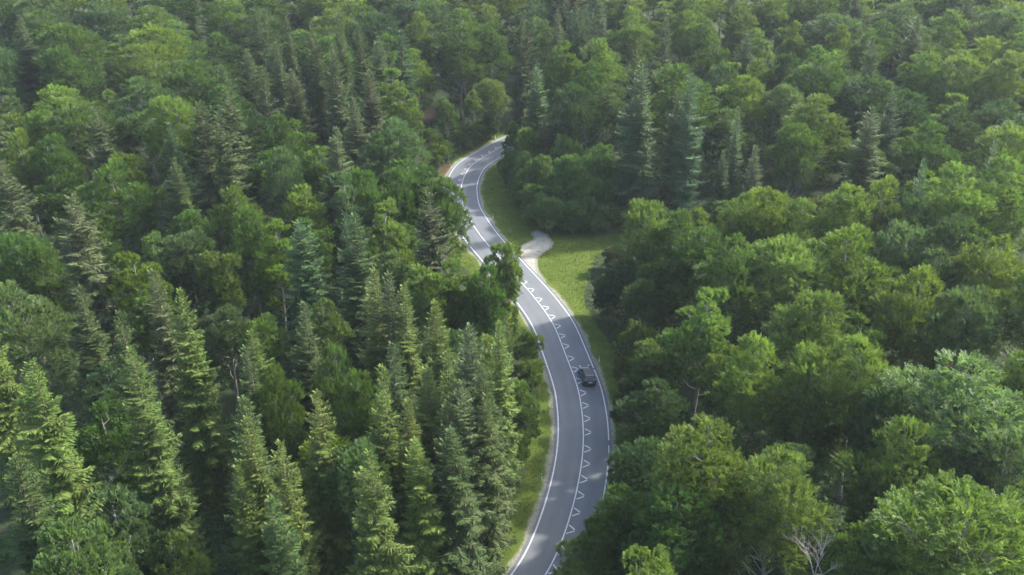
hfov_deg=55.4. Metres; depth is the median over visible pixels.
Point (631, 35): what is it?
broadleaf tree
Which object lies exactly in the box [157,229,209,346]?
broadleaf tree
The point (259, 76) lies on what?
broadleaf tree
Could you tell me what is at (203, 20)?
broadleaf tree
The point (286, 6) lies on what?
spruce tree
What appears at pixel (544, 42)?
broadleaf tree
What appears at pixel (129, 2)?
broadleaf tree
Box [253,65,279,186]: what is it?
spruce tree
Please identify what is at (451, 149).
leafy bush
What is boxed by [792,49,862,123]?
broadleaf tree
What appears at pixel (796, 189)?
broadleaf tree
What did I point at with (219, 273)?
broadleaf tree
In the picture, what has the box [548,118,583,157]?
broadleaf tree
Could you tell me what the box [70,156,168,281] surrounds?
broadleaf tree
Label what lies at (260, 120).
broadleaf tree
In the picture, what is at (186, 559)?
broadleaf tree
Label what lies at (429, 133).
leafy bush
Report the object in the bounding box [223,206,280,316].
broadleaf tree
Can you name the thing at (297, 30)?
broadleaf tree
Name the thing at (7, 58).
broadleaf tree
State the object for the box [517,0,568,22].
broadleaf tree
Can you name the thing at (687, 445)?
broadleaf tree
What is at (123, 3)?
broadleaf tree
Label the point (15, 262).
broadleaf tree
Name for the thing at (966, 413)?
broadleaf tree
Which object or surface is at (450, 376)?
spruce tree
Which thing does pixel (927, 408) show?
broadleaf tree
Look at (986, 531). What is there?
broadleaf tree
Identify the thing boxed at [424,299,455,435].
spruce tree
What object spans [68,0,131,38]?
broadleaf tree
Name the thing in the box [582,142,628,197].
leafy bush
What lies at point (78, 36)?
broadleaf tree
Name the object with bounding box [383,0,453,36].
broadleaf tree
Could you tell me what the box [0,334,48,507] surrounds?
spruce tree
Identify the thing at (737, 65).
broadleaf tree
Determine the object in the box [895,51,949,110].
broadleaf tree
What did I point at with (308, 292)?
larch tree
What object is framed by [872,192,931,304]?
broadleaf tree
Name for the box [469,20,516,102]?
broadleaf tree
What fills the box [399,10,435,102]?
broadleaf tree
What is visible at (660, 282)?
broadleaf tree
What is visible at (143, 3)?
broadleaf tree
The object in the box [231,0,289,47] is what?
broadleaf tree
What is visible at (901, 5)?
broadleaf tree
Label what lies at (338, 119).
spruce tree
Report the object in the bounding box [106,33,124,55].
broadleaf tree
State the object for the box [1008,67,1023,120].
spruce tree
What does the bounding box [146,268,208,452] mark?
spruce tree
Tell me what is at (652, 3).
broadleaf tree
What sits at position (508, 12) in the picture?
broadleaf tree
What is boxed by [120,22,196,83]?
broadleaf tree
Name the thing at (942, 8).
broadleaf tree
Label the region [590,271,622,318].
leafy bush
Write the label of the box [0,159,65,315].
larch tree
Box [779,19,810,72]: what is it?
broadleaf tree
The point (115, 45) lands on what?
broadleaf tree
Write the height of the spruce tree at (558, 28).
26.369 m
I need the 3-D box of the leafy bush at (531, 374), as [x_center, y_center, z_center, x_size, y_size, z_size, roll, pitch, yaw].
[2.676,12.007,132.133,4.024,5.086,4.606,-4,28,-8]
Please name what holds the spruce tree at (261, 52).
on the ground at (538, 246)
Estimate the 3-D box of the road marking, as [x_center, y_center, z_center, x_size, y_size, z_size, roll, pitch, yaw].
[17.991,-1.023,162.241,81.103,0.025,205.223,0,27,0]
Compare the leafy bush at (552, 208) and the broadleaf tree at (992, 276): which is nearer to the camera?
the broadleaf tree at (992, 276)
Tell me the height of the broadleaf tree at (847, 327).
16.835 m
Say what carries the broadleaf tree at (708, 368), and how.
on the ground at (538, 246)
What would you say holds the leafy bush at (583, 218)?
on the ground at (538, 246)
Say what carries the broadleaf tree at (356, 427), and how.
on the ground at (538, 246)
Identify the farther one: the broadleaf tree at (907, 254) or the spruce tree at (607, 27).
the spruce tree at (607, 27)
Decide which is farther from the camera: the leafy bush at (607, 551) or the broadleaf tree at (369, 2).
the broadleaf tree at (369, 2)
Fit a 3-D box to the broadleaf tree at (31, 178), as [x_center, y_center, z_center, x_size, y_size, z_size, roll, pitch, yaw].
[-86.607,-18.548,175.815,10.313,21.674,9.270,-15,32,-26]
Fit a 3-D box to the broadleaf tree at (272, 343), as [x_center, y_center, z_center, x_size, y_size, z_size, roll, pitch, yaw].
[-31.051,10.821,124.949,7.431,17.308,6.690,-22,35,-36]
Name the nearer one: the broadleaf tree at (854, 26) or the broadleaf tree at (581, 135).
the broadleaf tree at (581, 135)
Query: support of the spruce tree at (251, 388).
on the ground at (538, 246)
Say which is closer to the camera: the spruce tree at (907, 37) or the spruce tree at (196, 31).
the spruce tree at (907, 37)
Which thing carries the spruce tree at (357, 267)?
on the ground at (538, 246)
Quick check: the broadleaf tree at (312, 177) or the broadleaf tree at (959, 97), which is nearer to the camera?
the broadleaf tree at (312, 177)
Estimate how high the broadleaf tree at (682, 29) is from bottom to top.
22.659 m
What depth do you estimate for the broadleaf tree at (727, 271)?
127.60 m
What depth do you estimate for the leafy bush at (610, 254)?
164.02 m
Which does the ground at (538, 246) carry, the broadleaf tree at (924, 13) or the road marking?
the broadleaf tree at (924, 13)
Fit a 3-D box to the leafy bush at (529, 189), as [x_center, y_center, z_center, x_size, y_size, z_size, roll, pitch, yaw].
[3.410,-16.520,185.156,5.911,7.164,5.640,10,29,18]
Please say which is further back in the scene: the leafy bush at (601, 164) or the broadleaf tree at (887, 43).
the broadleaf tree at (887, 43)
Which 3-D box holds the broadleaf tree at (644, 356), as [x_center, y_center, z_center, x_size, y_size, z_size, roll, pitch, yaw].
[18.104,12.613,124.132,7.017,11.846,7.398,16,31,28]
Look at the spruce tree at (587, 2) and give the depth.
266.28 m
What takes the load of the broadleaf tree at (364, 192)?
on the ground at (538, 246)
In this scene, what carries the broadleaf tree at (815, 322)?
on the ground at (538, 246)
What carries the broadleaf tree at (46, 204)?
on the ground at (538, 246)
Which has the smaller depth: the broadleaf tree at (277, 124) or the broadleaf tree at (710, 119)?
the broadleaf tree at (277, 124)
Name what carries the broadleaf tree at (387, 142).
on the ground at (538, 246)
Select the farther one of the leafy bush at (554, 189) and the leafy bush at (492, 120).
the leafy bush at (492, 120)
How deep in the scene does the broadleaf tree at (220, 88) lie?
182.85 m
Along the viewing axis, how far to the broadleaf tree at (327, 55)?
224.04 m
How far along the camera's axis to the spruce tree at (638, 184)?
179.74 m
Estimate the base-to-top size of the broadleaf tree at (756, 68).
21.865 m
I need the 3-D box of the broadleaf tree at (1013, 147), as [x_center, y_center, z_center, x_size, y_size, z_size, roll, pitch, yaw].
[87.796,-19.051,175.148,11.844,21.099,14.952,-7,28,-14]
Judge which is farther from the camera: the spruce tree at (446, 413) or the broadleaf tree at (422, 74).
the broadleaf tree at (422, 74)
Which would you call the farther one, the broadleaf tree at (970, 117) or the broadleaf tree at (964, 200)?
the broadleaf tree at (970, 117)
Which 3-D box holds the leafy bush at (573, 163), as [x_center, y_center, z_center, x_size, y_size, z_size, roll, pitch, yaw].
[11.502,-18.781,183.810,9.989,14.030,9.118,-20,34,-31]
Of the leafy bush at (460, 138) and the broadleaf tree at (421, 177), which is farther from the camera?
the leafy bush at (460, 138)
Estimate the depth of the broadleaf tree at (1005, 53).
237.08 m
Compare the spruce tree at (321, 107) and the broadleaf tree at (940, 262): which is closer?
the broadleaf tree at (940, 262)
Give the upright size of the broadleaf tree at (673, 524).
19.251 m
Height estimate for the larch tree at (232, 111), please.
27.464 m
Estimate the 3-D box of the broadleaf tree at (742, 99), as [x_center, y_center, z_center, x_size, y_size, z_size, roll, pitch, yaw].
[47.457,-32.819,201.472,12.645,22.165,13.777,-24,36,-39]
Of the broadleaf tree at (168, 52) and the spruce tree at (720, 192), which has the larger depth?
the broadleaf tree at (168, 52)
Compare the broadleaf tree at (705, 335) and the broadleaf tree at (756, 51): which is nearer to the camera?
the broadleaf tree at (705, 335)
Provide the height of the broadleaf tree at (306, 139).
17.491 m
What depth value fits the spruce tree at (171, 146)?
165.78 m
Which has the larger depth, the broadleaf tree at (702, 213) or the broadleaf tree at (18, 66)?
the broadleaf tree at (18, 66)
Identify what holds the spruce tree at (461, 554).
on the ground at (538, 246)
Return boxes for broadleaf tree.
[0,0,28,77]
[0,38,14,51]
[0,46,34,108]
[0,47,23,108]
[0,87,29,148]
[0,112,39,194]
[0,126,52,236]
[0,231,68,360]
[0,279,80,398]
[9,0,74,45]
[11,9,66,95]
[13,244,86,364]
[15,83,117,183]
[23,514,142,574]
[28,174,88,260]
[30,49,57,109]
[30,132,88,230]
[33,44,106,124]
[34,21,109,90]
[39,102,129,211]
[46,0,92,26]
[54,88,91,164]
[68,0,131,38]
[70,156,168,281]
[73,393,147,518]
[78,481,176,574]
[81,0,128,26]
[82,40,114,89]
[82,231,131,306]
[82,361,132,465]
[91,89,126,151]
[92,25,119,75]
[100,250,175,385]
[104,43,171,107]
[104,75,193,183]
[105,40,136,108]
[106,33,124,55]
[109,151,156,249]
[110,33,143,74]
[111,10,128,33]
[117,0,142,18]
[119,5,195,51]
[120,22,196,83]
[122,295,175,409]
[128,230,180,298]
[130,0,154,17]
[138,95,209,181]
[138,528,218,574]
[147,0,199,35]
[148,120,183,168]
[153,19,210,79]
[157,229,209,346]
[160,76,192,126]
[162,58,241,148]
[164,208,216,309]
[184,50,210,108]
[192,95,270,186]
[193,250,255,363]
[196,0,224,22]
[196,0,252,75]
[198,31,244,83]
[199,303,252,412]
[200,83,258,163]
[202,58,236,99]
[202,183,277,315]
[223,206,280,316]
[229,7,280,71]
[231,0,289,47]
[235,65,276,140]
[235,311,294,397]
[238,148,296,237]
[251,218,300,345]
[251,363,310,488]
[259,113,305,218]
[259,145,307,236]
[267,28,325,110]
[278,117,321,200]
[279,7,304,42]
[280,0,318,30]
[280,183,334,282]
[283,29,307,79]
[288,217,338,282]
[293,434,349,518]
[294,297,355,373]
[297,0,352,35]
[300,145,331,218]
[303,32,353,98]
[304,7,355,67]
[309,342,372,448]
[310,52,361,102]
[313,156,360,193]
[317,436,400,571]
[325,367,384,465]
[326,171,374,256]
[332,96,369,136]
[334,0,380,50]
[343,165,383,253]
[346,11,411,65]
[356,0,377,11]
[356,115,440,215]
[360,196,415,317]
[368,32,414,89]
[368,165,429,275]
[369,0,409,50]
[375,158,431,216]
[375,249,420,325]
[377,67,413,153]
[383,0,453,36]
[386,48,438,108]
[386,87,425,155]
[396,163,464,246]
[397,222,427,314]
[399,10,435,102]
[401,0,451,34]
[403,263,460,349]
[413,36,435,108]
[417,324,462,386]
[422,7,496,100]
[422,174,474,273]
[434,258,474,344]
[435,96,459,134]
[438,22,487,119]
[442,329,487,396]
[444,0,483,30]
[450,273,491,345]
[458,262,508,349]
[461,89,483,123]
[462,332,505,393]
[467,3,506,74]
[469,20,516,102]
[471,78,512,117]
[475,0,507,19]
[483,240,523,376]
[484,0,527,50]
[502,16,567,80]
[503,0,554,59]
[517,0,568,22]
[536,40,582,113]
[538,115,563,152]
[546,81,606,160]
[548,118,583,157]
[551,536,623,574]
[568,0,607,19]
[568,59,614,153]
[575,481,655,574]
[579,37,629,138]
[580,83,626,154]
[596,260,649,322]
[603,6,656,92]
[605,0,649,40]
[605,434,674,507]
[613,375,698,458]
[614,197,679,279]
[614,410,677,475]
[617,69,645,113]
[618,277,674,342]
[618,482,726,574]
[621,543,676,574]
[622,411,782,574]
[627,338,687,397]
[630,94,661,152]
[634,18,666,70]
[635,207,699,327]
[635,254,693,333]
[637,0,678,21]
[642,60,672,113]
[643,94,669,160]
[645,61,718,153]
[650,1,682,57]
[656,286,732,417]
[660,225,736,324]
[668,0,717,72]
[668,10,696,69]
[669,0,729,34]
[678,13,719,79]
[678,206,714,249]
[688,35,735,101]
[688,231,768,354]
[691,104,717,162]
[695,344,749,438]
[701,60,738,151]
[701,108,758,168]
[703,443,836,574]
[706,192,772,274]
[706,199,736,241]
[709,330,805,463]
[711,0,731,36]
[711,61,744,110]
[711,73,771,169]
[720,1,761,61]
[733,28,775,75]
[738,186,793,285]
[740,57,775,153]
[740,186,801,310]
[742,233,834,366]
[745,0,804,65]
[746,0,782,58]
[757,440,821,558]
[760,92,857,203]
[760,288,850,438]
[762,82,804,180]
[762,339,865,473]
[763,50,798,140]
[768,25,793,73]
[770,121,827,209]
[772,197,829,290]
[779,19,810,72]
[780,0,850,46]
[780,53,857,128]
[781,112,813,190]
[785,0,810,24]
[785,221,916,345]
[790,44,843,89]
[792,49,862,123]
[797,331,915,502]
[798,192,847,227]
[799,12,866,67]
[804,181,876,316]
[818,519,918,574]
[823,0,867,15]
[824,23,852,70]
[828,135,895,185]
[828,414,959,551]
[830,72,902,140]
[831,309,886,385]
[839,387,919,533]
[840,173,920,305]
[843,347,1023,544]
[844,27,889,77]
[851,112,892,161]
[852,0,873,51]
[857,0,876,40]
[857,80,903,129]
[859,18,903,79]
[861,218,942,325]
[861,468,1023,574]
[864,263,960,393]
[865,0,932,79]
[866,3,899,26]
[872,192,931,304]
[873,0,898,15]
[882,88,939,182]
[884,25,952,88]
[886,118,964,194]
[889,0,919,40]
[889,126,928,191]
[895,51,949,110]
[895,160,999,272]
[895,167,950,222]
[896,243,970,373]
[908,0,927,20]
[912,368,966,452]
[913,100,934,132]
[913,284,1005,388]
[914,0,954,27]
[914,213,987,313]
[919,426,1023,565]
[920,8,971,72]
[922,0,980,55]
[926,51,991,122]
[927,102,986,174]
[929,93,968,158]
[931,234,1023,370]
[934,63,986,104]
[937,100,972,124]
[939,48,964,65]
[950,35,1015,100]
[958,153,1023,258]
[959,98,1018,175]
[964,37,991,60]
[964,121,1023,183]
[965,5,1023,85]
[967,49,1023,123]
[971,0,1023,35]
[974,113,1023,174]
[976,0,1023,17]
[982,271,1023,398]
[990,42,1016,108]
[991,348,1023,484]
[994,175,1023,257]
[996,32,1023,97]
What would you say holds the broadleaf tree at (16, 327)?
on the ground at (538, 246)
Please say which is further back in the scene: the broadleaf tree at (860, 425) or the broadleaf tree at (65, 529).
the broadleaf tree at (860, 425)
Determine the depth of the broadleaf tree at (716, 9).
273.30 m
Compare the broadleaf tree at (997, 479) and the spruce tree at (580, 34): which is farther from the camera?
the spruce tree at (580, 34)
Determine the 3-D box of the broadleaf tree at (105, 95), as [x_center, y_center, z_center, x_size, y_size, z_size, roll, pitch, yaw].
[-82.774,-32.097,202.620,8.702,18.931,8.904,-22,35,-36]
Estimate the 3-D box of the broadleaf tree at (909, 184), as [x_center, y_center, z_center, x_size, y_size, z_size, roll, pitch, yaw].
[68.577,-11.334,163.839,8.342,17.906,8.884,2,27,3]
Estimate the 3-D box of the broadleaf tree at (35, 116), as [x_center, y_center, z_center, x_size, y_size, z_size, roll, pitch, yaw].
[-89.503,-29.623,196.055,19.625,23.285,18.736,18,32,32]
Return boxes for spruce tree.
[0,202,18,297]
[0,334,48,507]
[4,452,89,574]
[10,357,107,566]
[11,15,54,117]
[67,283,122,449]
[109,308,205,526]
[117,345,211,567]
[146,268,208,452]
[159,123,201,233]
[162,156,210,281]
[168,287,236,499]
[182,0,206,42]
[199,0,229,47]
[201,0,235,59]
[210,64,255,165]
[213,394,285,574]
[227,462,274,574]
[235,414,277,573]
[238,48,265,158]
[238,344,278,498]
[239,328,301,474]
[246,2,275,111]
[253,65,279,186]
[260,438,325,574]
[260,493,309,574]
[262,45,295,135]
[267,3,284,54]
[269,40,291,133]
[277,68,322,176]
[278,0,293,30]
[280,9,310,119]
[284,300,330,443]
[294,388,361,574]
[304,21,330,146]
[313,125,357,282]
[321,37,359,166]
[324,12,356,114]
[332,212,385,385]
[335,212,367,351]
[342,97,375,200]
[344,23,389,150]
[345,448,418,574]
[356,267,391,438]
[359,69,393,192]
[360,363,404,566]
[370,41,402,140]
[370,270,413,434]
[371,36,388,84]
[378,341,420,506]
[383,281,427,436]
[390,30,421,142]
[390,397,429,574]
[394,436,462,574]
[400,364,443,497]
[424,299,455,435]
[424,399,480,548]
[430,425,499,574]
[434,346,458,433]
[441,379,509,574]
[444,0,462,56]
[444,322,510,465]
[460,354,522,547]
[469,391,517,562]
[489,320,524,483]
[506,12,532,126]
[517,5,539,123]
[521,0,544,66]
[523,67,550,160]
[536,114,558,181]
[542,10,563,110]
[545,0,570,61]
[547,1,562,26]
[558,10,581,123]
[564,2,581,51]
[565,0,585,23]
[571,12,590,62]
[573,8,591,125]
[580,0,602,26]
[582,5,597,59]
[585,8,604,134]
[587,0,607,48]
[603,0,619,51]
[607,0,637,72]
[610,58,660,221]
[612,41,647,181]
[650,17,672,120]
[651,87,688,220]
[659,73,710,223]
[708,148,730,215]
[718,0,748,67]
[722,106,743,205]
[732,29,755,124]
[738,144,762,208]
[837,105,887,227]
[840,36,880,144]
[843,0,865,68]
[867,86,902,215]
[890,158,928,293]
[891,14,923,101]
[891,18,918,87]
[945,0,979,82]
[968,139,998,259]
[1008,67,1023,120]
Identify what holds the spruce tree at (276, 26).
on the ground at (538, 246)
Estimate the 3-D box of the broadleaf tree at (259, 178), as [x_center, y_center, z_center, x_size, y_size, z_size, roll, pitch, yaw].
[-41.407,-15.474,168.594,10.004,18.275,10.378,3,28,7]
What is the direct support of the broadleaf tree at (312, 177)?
on the ground at (538, 246)
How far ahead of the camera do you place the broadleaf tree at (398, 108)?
191.12 m
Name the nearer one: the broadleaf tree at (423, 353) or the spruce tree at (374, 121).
the broadleaf tree at (423, 353)
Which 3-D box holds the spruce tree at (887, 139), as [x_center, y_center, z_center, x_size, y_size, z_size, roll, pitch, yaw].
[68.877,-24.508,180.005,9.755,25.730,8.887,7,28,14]
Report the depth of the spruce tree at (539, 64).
271.01 m
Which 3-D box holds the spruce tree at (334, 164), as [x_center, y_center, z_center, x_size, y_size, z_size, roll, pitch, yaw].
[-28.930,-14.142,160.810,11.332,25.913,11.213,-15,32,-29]
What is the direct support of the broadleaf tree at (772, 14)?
on the ground at (538, 246)
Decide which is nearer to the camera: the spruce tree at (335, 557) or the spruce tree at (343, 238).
the spruce tree at (335, 557)
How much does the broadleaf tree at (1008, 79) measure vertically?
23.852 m
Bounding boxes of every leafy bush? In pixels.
[416,127,443,164]
[422,142,449,169]
[442,140,457,160]
[445,130,471,150]
[476,120,497,139]
[480,114,502,137]
[496,149,517,181]
[501,121,525,155]
[507,167,522,194]
[508,379,541,422]
[508,405,543,439]
[510,150,536,185]
[512,126,547,166]
[512,169,536,202]
[512,329,545,361]
[512,429,531,464]
[515,183,543,214]
[516,358,545,389]
[523,154,552,195]
[523,190,550,221]
[534,197,567,231]
[539,167,573,203]
[544,153,597,202]
[547,133,584,174]
[550,199,570,229]
[557,200,592,233]
[565,172,604,215]
[573,515,621,573]
[574,154,614,205]
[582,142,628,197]
[582,203,614,232]
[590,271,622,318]
[601,244,623,270]
[609,375,650,426]
[611,319,661,381]
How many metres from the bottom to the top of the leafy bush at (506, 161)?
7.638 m
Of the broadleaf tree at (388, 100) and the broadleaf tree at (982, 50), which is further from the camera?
the broadleaf tree at (982, 50)
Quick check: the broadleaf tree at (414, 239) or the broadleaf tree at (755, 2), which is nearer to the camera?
the broadleaf tree at (414, 239)
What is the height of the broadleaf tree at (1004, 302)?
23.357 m
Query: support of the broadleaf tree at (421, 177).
on the ground at (538, 246)
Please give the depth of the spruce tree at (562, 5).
263.25 m
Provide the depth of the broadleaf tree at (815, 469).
99.66 m
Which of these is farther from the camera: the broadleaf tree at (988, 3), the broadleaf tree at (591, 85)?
the broadleaf tree at (988, 3)
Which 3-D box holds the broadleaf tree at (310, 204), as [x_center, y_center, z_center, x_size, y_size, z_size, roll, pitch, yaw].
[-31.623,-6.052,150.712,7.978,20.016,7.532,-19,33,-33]
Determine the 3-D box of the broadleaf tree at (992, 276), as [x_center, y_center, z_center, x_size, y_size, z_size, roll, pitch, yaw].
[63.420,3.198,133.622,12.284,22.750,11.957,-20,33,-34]
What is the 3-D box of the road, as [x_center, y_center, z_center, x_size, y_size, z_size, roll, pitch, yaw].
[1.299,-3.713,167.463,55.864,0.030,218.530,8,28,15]
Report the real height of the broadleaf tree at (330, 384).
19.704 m
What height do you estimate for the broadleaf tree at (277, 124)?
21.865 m
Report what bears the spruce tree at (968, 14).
on the ground at (538, 246)
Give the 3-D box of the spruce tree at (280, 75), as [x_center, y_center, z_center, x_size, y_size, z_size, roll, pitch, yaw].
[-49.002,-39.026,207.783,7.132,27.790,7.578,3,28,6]
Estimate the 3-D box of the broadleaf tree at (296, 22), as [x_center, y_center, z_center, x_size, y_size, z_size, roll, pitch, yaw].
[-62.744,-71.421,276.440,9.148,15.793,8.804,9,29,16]
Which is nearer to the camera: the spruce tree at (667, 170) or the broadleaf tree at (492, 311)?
the broadleaf tree at (492, 311)
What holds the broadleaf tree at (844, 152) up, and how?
on the ground at (538, 246)
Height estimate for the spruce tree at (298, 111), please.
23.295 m
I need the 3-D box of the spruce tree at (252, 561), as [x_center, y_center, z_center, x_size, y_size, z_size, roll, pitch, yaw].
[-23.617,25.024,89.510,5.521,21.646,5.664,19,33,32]
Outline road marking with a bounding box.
[449,114,670,574]
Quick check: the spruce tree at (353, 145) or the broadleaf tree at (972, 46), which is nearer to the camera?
the spruce tree at (353, 145)
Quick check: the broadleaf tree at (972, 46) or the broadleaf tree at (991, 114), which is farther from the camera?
the broadleaf tree at (972, 46)
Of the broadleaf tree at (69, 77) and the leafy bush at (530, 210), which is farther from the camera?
the broadleaf tree at (69, 77)
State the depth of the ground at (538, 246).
157.80 m
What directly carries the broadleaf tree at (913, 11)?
on the ground at (538, 246)
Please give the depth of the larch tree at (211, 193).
160.22 m
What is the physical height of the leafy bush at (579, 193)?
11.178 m
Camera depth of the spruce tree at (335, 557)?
92.49 m
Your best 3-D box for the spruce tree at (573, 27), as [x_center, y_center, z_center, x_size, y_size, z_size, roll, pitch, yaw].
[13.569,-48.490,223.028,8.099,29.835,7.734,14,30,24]
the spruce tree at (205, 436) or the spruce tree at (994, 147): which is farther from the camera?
the spruce tree at (994, 147)
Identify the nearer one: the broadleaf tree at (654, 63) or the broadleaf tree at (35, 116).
the broadleaf tree at (35, 116)
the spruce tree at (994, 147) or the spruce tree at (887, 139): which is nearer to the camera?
the spruce tree at (994, 147)
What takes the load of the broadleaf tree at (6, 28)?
on the ground at (538, 246)
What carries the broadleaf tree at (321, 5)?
on the ground at (538, 246)
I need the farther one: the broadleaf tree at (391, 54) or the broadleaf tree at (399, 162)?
the broadleaf tree at (391, 54)
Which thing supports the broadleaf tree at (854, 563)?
on the ground at (538, 246)
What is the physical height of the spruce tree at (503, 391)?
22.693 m
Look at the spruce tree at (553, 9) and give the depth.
297.10 m
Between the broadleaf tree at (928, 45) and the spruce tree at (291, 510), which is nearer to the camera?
the spruce tree at (291, 510)
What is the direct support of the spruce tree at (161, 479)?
on the ground at (538, 246)
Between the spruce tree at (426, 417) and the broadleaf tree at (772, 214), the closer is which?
the spruce tree at (426, 417)
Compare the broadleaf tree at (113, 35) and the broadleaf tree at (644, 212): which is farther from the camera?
the broadleaf tree at (113, 35)
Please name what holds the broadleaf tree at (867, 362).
on the ground at (538, 246)
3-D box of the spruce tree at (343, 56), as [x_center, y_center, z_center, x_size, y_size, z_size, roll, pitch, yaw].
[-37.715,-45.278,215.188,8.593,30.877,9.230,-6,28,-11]
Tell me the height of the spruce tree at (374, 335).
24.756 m
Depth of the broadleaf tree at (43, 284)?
131.20 m
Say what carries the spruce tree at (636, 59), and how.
on the ground at (538, 246)
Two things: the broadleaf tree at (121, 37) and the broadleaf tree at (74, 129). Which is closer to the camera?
the broadleaf tree at (74, 129)
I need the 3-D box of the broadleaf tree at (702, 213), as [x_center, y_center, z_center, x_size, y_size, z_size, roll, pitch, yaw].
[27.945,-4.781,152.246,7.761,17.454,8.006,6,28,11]
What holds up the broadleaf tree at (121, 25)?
on the ground at (538, 246)
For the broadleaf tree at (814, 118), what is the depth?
180.33 m
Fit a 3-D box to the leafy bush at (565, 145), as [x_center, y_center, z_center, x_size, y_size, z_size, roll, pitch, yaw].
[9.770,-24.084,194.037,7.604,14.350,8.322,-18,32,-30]
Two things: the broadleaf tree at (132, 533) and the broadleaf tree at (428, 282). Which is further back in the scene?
the broadleaf tree at (428, 282)
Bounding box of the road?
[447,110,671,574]
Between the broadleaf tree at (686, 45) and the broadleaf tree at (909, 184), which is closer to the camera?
the broadleaf tree at (909, 184)
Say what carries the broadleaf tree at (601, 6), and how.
on the ground at (538, 246)
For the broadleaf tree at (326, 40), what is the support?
on the ground at (538, 246)
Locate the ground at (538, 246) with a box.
[0,0,1023,574]
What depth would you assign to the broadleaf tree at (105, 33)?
256.86 m
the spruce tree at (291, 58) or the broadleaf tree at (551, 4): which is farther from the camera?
the broadleaf tree at (551, 4)
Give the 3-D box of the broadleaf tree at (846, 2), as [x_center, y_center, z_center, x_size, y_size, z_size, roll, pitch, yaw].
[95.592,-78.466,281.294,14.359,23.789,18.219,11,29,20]
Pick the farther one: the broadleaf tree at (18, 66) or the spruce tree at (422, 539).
the broadleaf tree at (18, 66)
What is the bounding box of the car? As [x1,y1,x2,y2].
[578,365,596,384]
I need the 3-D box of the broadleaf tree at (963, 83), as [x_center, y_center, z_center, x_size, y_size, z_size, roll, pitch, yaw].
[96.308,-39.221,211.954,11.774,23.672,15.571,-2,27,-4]
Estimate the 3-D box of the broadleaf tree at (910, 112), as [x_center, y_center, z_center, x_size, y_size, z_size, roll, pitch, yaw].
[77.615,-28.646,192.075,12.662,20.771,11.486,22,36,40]
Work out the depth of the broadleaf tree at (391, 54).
239.87 m
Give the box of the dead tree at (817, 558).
[781,526,843,574]
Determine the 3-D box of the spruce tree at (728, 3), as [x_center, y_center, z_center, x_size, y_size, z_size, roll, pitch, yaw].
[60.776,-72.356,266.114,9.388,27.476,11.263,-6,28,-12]
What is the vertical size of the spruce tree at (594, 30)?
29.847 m
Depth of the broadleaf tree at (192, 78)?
203.46 m
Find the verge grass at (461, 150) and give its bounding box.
[428,133,635,567]
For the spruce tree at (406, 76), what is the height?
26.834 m
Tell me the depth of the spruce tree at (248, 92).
209.45 m
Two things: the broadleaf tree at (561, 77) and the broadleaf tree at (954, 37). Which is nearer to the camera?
the broadleaf tree at (561, 77)
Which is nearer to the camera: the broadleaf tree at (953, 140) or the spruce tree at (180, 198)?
the spruce tree at (180, 198)
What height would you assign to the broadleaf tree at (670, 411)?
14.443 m
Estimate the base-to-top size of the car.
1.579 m
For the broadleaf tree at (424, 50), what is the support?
on the ground at (538, 246)
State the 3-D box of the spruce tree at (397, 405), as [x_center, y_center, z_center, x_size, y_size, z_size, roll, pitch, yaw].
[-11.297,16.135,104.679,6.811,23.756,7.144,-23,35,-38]
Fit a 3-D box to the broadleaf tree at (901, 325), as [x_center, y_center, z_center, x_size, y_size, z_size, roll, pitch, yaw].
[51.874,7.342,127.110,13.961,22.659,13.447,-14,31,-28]
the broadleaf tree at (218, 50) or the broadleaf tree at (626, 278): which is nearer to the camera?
the broadleaf tree at (626, 278)
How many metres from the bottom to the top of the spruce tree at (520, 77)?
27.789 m
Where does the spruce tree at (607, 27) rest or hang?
on the ground at (538, 246)
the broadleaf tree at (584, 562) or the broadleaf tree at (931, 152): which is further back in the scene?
the broadleaf tree at (931, 152)
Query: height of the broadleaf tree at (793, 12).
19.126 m
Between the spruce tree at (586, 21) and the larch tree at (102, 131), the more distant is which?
the spruce tree at (586, 21)
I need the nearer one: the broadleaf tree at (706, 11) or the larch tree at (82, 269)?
the larch tree at (82, 269)
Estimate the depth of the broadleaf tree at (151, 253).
145.16 m
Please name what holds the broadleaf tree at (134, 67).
on the ground at (538, 246)
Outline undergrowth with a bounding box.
[0,66,1023,574]
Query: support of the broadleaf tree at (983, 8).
on the ground at (538, 246)
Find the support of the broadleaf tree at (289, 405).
on the ground at (538, 246)
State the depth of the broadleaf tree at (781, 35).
256.55 m
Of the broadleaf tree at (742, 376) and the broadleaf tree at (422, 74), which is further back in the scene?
the broadleaf tree at (422, 74)
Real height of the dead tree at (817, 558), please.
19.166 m
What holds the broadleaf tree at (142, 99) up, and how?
on the ground at (538, 246)
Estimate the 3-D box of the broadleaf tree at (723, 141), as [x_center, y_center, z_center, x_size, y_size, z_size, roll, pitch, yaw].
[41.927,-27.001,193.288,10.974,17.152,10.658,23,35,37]
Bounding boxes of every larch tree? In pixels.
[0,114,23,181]
[0,157,37,223]
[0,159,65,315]
[53,191,132,371]
[85,104,126,244]
[186,100,232,251]
[209,86,256,201]
[210,112,255,228]
[276,219,347,342]
[411,186,455,328]
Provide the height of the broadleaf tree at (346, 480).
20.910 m
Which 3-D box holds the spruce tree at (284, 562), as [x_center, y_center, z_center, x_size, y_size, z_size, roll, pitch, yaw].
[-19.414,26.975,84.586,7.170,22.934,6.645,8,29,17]
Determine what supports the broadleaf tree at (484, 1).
on the ground at (538, 246)
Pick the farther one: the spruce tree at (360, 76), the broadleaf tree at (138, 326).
the spruce tree at (360, 76)
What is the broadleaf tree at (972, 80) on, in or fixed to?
on the ground at (538, 246)
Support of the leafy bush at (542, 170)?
on the ground at (538, 246)
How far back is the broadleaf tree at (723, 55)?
226.07 m

